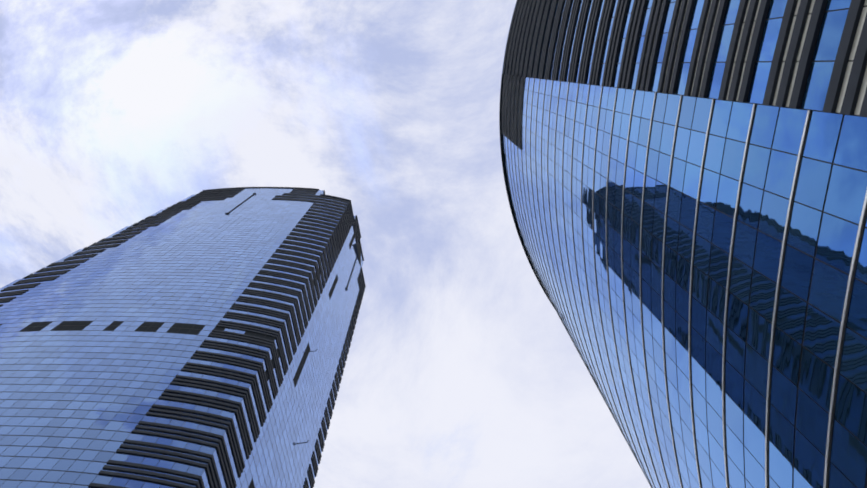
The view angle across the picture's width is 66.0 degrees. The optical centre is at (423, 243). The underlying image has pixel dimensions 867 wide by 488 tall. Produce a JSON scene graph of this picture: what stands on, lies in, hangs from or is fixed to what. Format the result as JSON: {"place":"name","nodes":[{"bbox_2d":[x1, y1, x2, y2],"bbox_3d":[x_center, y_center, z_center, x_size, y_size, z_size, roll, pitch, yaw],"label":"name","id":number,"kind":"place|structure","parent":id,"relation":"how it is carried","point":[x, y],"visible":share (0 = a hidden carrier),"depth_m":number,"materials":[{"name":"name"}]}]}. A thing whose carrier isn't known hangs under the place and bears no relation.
{"place":"outdoors","nodes":[
{"label":"outdoors","id":0,"kind":"place"},
{"bbox_2d":[0,0,650,487],"label":"sky","id":1,"kind":"structure","parent":0,"point":[461,371],"materials":[{"name":"white"}]},
{"label":"ground","id":2,"kind":"structure","parent":0,"visible":0},
{"bbox_2d":[0,187,365,487],"bbox_3d":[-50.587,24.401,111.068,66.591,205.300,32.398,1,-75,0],"label":"tower","id":3,"kind":"structure","parent":2,"relation":"on","point":[202,339],"depth_m":98.49,"materials":[{"name":"blue glass"}]},
{"bbox_2d":[499,0,866,487],"bbox_3d":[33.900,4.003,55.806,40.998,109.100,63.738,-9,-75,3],"label":"tower","id":4,"kind":"structure","parent":2,"relation":"on","point":[686,184],"depth_m":29.63,"materials":[{"name":"blue glass"}]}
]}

